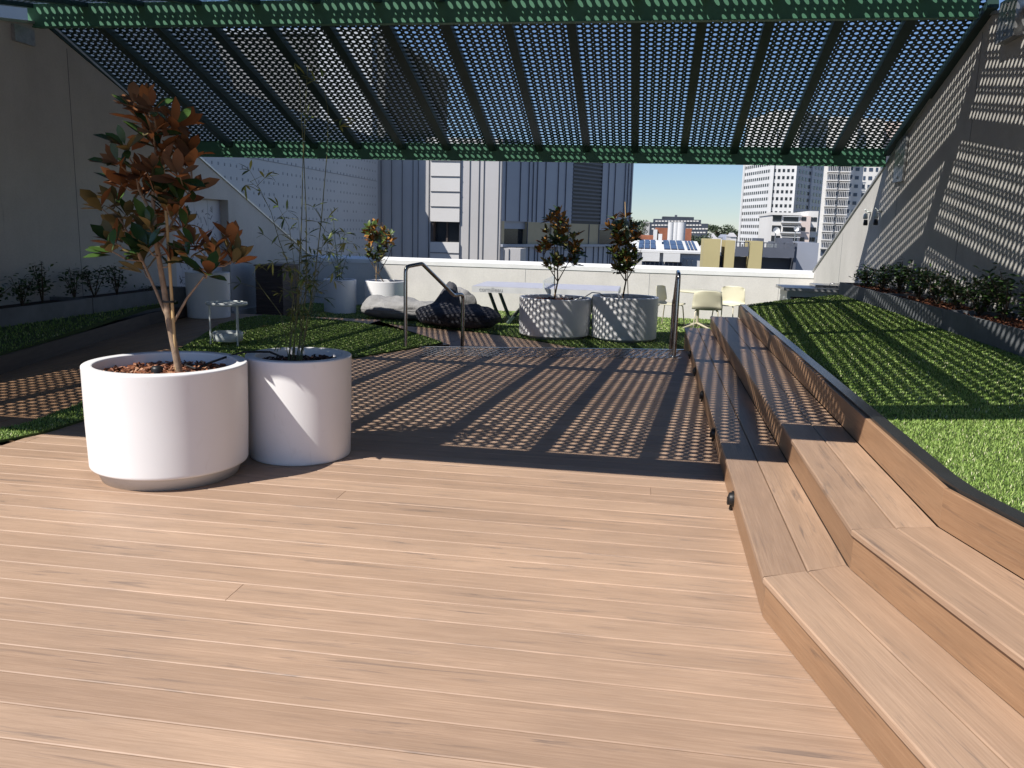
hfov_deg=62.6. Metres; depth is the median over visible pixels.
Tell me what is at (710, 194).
sky
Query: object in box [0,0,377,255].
flank wall
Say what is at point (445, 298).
bean bag
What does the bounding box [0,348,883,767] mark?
deck
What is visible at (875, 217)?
wall light
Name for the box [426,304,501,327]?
bean bag
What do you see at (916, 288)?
shrub
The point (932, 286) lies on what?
shrub
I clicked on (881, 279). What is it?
shrub
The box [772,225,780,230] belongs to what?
window
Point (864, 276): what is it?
shrub
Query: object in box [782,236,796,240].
window
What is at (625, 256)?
magnolia tree
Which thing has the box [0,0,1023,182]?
perforated canopy
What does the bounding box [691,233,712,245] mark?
distant tree
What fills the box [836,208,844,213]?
window
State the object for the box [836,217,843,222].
window
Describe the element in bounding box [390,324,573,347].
deck
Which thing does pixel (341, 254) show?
bamboo plant
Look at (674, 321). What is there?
handrail
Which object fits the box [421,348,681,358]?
tactile strip
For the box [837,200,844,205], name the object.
window
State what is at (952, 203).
side wall
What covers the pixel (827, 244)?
window
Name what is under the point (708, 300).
cafe chair
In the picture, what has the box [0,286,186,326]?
planter box
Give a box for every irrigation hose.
[184,351,282,368]
[574,292,605,299]
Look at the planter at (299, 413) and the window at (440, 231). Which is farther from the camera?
the window at (440, 231)
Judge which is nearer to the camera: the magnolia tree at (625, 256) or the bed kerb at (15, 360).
the bed kerb at (15, 360)
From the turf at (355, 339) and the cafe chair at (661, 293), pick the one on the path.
the turf at (355, 339)
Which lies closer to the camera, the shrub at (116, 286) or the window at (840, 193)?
the shrub at (116, 286)
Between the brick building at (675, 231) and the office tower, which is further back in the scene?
the office tower
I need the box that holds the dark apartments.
[643,215,707,239]
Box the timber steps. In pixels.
[684,304,1023,767]
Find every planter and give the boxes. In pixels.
[80,351,247,490]
[185,271,230,318]
[245,347,351,465]
[323,278,355,313]
[364,279,403,299]
[519,294,591,339]
[592,294,658,342]
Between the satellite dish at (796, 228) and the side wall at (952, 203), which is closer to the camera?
the side wall at (952, 203)
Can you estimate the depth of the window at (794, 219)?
99.15 m
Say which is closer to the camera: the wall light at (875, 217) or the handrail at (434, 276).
the handrail at (434, 276)
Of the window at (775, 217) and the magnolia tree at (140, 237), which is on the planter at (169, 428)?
the magnolia tree at (140, 237)
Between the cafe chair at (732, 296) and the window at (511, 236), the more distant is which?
the window at (511, 236)
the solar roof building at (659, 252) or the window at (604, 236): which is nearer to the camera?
the window at (604, 236)
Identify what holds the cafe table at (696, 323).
on the turf at (660, 341)
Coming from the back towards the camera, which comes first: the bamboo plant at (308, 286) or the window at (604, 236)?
the window at (604, 236)
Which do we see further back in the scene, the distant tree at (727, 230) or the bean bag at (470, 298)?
the distant tree at (727, 230)
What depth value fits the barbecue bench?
13.89 m
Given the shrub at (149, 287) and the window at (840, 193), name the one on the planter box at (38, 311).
the shrub at (149, 287)
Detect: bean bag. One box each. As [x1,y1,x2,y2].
[361,295,433,319]
[415,281,460,324]
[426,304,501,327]
[457,287,476,303]
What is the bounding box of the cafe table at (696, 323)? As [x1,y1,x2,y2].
[680,289,721,327]
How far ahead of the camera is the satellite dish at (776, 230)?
47.44 m
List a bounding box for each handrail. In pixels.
[403,262,464,346]
[669,270,680,356]
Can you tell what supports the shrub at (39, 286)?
on the planter box at (38, 311)
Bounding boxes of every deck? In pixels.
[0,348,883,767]
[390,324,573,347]
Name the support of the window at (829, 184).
in the apartment block at (844, 189)
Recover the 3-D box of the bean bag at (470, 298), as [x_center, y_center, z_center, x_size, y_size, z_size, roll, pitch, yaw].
[-1.050,-1.577,16.459,0.676,0.649,0.738,-4,12,-26]
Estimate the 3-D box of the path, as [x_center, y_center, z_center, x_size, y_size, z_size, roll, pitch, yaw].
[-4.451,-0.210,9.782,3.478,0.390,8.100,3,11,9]
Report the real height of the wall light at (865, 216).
0.260 m
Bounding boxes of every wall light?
[863,209,870,225]
[873,208,881,224]
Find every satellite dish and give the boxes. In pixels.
[773,227,779,241]
[794,226,798,241]
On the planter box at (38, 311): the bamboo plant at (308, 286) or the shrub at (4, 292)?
the shrub at (4, 292)
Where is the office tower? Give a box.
[737,110,828,246]
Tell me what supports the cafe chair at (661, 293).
on the turf at (660, 341)
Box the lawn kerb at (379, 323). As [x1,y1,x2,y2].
[370,321,448,346]
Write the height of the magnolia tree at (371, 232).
1.457 m
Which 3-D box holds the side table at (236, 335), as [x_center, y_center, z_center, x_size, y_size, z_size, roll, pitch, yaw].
[-3.426,-0.721,10.142,0.480,0.535,0.480,3,11,9]
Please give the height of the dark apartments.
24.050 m
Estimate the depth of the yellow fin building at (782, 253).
44.48 m
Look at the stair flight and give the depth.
10.67 m
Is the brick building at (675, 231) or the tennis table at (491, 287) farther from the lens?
the brick building at (675, 231)
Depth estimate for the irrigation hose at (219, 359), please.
5.27 m
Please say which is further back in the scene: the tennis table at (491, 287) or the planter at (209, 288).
the tennis table at (491, 287)
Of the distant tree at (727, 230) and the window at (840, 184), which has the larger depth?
the distant tree at (727, 230)
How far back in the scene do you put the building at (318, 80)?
38.34 m
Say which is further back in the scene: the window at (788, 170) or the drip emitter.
the window at (788, 170)
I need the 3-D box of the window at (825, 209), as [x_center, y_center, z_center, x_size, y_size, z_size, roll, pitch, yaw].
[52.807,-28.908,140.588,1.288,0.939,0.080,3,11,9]
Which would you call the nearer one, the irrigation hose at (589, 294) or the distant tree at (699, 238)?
the irrigation hose at (589, 294)
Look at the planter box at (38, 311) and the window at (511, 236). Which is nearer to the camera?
the planter box at (38, 311)
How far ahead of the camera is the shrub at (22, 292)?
9.98 m
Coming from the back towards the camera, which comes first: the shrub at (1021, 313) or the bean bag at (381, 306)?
the bean bag at (381, 306)
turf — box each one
[0,301,177,355]
[0,314,442,442]
[255,302,711,350]
[747,294,1023,512]
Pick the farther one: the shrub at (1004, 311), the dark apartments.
the dark apartments
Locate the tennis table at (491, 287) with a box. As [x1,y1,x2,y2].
[472,276,620,324]
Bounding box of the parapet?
[307,254,813,318]
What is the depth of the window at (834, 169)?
139.31 m
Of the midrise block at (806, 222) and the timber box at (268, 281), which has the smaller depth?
the timber box at (268, 281)
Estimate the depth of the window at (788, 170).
187.10 m
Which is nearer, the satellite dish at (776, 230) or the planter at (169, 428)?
the planter at (169, 428)
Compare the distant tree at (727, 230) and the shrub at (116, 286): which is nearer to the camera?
the shrub at (116, 286)
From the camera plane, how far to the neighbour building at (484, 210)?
32.45 m
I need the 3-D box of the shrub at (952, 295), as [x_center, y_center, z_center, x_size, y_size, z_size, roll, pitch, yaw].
[4.657,-0.977,8.749,0.481,0.431,0.855,3,11,9]
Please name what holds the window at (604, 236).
in the neighbour building at (484, 210)
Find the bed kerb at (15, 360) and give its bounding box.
[0,306,186,374]
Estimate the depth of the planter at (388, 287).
17.30 m
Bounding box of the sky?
[210,0,1003,237]
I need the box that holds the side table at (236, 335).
[205,300,247,346]
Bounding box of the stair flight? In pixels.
[420,346,683,349]
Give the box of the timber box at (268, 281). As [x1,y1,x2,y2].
[253,263,298,315]
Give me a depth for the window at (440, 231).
32.60 m
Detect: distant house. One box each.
[718,234,726,251]
[726,233,736,245]
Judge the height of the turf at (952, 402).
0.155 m
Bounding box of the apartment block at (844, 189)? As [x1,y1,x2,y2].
[817,117,901,262]
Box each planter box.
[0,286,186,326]
[838,282,1023,356]
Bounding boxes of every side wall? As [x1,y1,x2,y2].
[0,17,309,313]
[812,10,1023,313]
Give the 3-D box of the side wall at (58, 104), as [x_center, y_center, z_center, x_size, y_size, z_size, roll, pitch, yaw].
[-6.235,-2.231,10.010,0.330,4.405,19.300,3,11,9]
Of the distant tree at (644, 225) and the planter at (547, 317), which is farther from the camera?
the distant tree at (644, 225)
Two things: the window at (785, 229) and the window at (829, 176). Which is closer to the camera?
the window at (785, 229)
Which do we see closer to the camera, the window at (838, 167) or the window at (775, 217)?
the window at (775, 217)
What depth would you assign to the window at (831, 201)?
140.30 m
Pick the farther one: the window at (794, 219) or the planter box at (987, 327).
the window at (794, 219)
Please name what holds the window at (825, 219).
in the apartment block at (844, 189)
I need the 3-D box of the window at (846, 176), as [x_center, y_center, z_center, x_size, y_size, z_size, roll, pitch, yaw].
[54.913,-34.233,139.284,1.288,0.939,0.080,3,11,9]
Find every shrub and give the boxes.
[0,281,20,300]
[1,273,44,305]
[24,261,56,303]
[52,265,89,297]
[76,265,115,296]
[98,262,131,294]
[134,283,168,290]
[849,262,884,286]
[868,264,900,289]
[884,259,916,292]
[900,261,936,299]
[914,270,966,304]
[932,271,988,309]
[950,276,1012,315]
[971,263,1023,321]
[1010,282,1023,317]
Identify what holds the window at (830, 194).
in the apartment block at (844, 189)
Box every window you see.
[431,221,458,241]
[504,229,522,243]
[599,230,623,243]
[740,165,822,246]
[772,215,781,220]
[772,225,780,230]
[782,225,797,231]
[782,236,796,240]
[783,215,798,221]
[821,241,828,246]
[822,233,829,238]
[823,217,831,221]
[823,225,830,230]
[824,208,832,213]
[825,199,832,204]
[826,183,834,187]
[826,191,833,196]
[827,174,835,179]
[828,166,836,170]
[830,166,877,242]
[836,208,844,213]
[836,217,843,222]
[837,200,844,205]
[838,191,845,196]
[839,183,847,188]
[840,174,847,179]
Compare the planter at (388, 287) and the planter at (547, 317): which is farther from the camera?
the planter at (388, 287)
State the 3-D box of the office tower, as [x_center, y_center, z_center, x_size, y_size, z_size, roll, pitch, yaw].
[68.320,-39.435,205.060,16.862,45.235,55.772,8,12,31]
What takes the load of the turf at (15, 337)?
on the bed kerb at (15, 360)
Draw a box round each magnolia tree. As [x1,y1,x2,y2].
[80,81,257,371]
[359,218,397,281]
[532,205,587,299]
[601,202,642,297]
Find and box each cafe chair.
[656,285,685,325]
[692,291,722,327]
[710,286,744,325]
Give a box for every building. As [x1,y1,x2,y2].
[211,28,449,137]
[378,137,633,263]
[630,234,700,266]
[638,222,691,240]
[700,238,818,270]
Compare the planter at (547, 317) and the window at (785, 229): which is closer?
the planter at (547, 317)
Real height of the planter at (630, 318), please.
0.749 m
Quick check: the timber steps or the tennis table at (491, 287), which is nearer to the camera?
the timber steps
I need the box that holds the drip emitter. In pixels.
[151,366,162,373]
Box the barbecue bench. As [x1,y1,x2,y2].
[776,283,838,299]
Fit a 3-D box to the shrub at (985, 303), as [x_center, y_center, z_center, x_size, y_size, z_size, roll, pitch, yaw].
[4.506,-0.835,8.033,0.575,0.405,0.626,-6,13,-35]
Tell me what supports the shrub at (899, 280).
in the planter box at (987, 327)
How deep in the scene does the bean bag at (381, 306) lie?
16.16 m
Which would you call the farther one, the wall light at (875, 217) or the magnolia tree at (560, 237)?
the magnolia tree at (560, 237)
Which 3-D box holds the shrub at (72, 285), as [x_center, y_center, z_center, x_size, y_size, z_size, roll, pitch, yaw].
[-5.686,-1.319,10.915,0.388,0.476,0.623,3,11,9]
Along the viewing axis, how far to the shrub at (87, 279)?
11.27 m
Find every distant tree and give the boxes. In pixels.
[621,218,648,236]
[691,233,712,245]
[708,224,737,238]
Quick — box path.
[0,313,379,443]
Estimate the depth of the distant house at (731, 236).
149.45 m
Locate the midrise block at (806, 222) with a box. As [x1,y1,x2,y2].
[758,211,818,246]
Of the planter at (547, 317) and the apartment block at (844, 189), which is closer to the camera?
the planter at (547, 317)
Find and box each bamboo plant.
[228,64,359,360]
[319,208,362,279]
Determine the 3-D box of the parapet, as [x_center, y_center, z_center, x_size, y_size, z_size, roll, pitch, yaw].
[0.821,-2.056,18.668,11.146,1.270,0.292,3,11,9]
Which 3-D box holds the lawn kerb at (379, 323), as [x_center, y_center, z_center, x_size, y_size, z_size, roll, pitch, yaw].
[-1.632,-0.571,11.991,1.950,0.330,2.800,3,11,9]
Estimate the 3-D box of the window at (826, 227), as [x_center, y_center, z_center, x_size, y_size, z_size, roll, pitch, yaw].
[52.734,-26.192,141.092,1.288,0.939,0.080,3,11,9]
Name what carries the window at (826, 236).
in the apartment block at (844, 189)

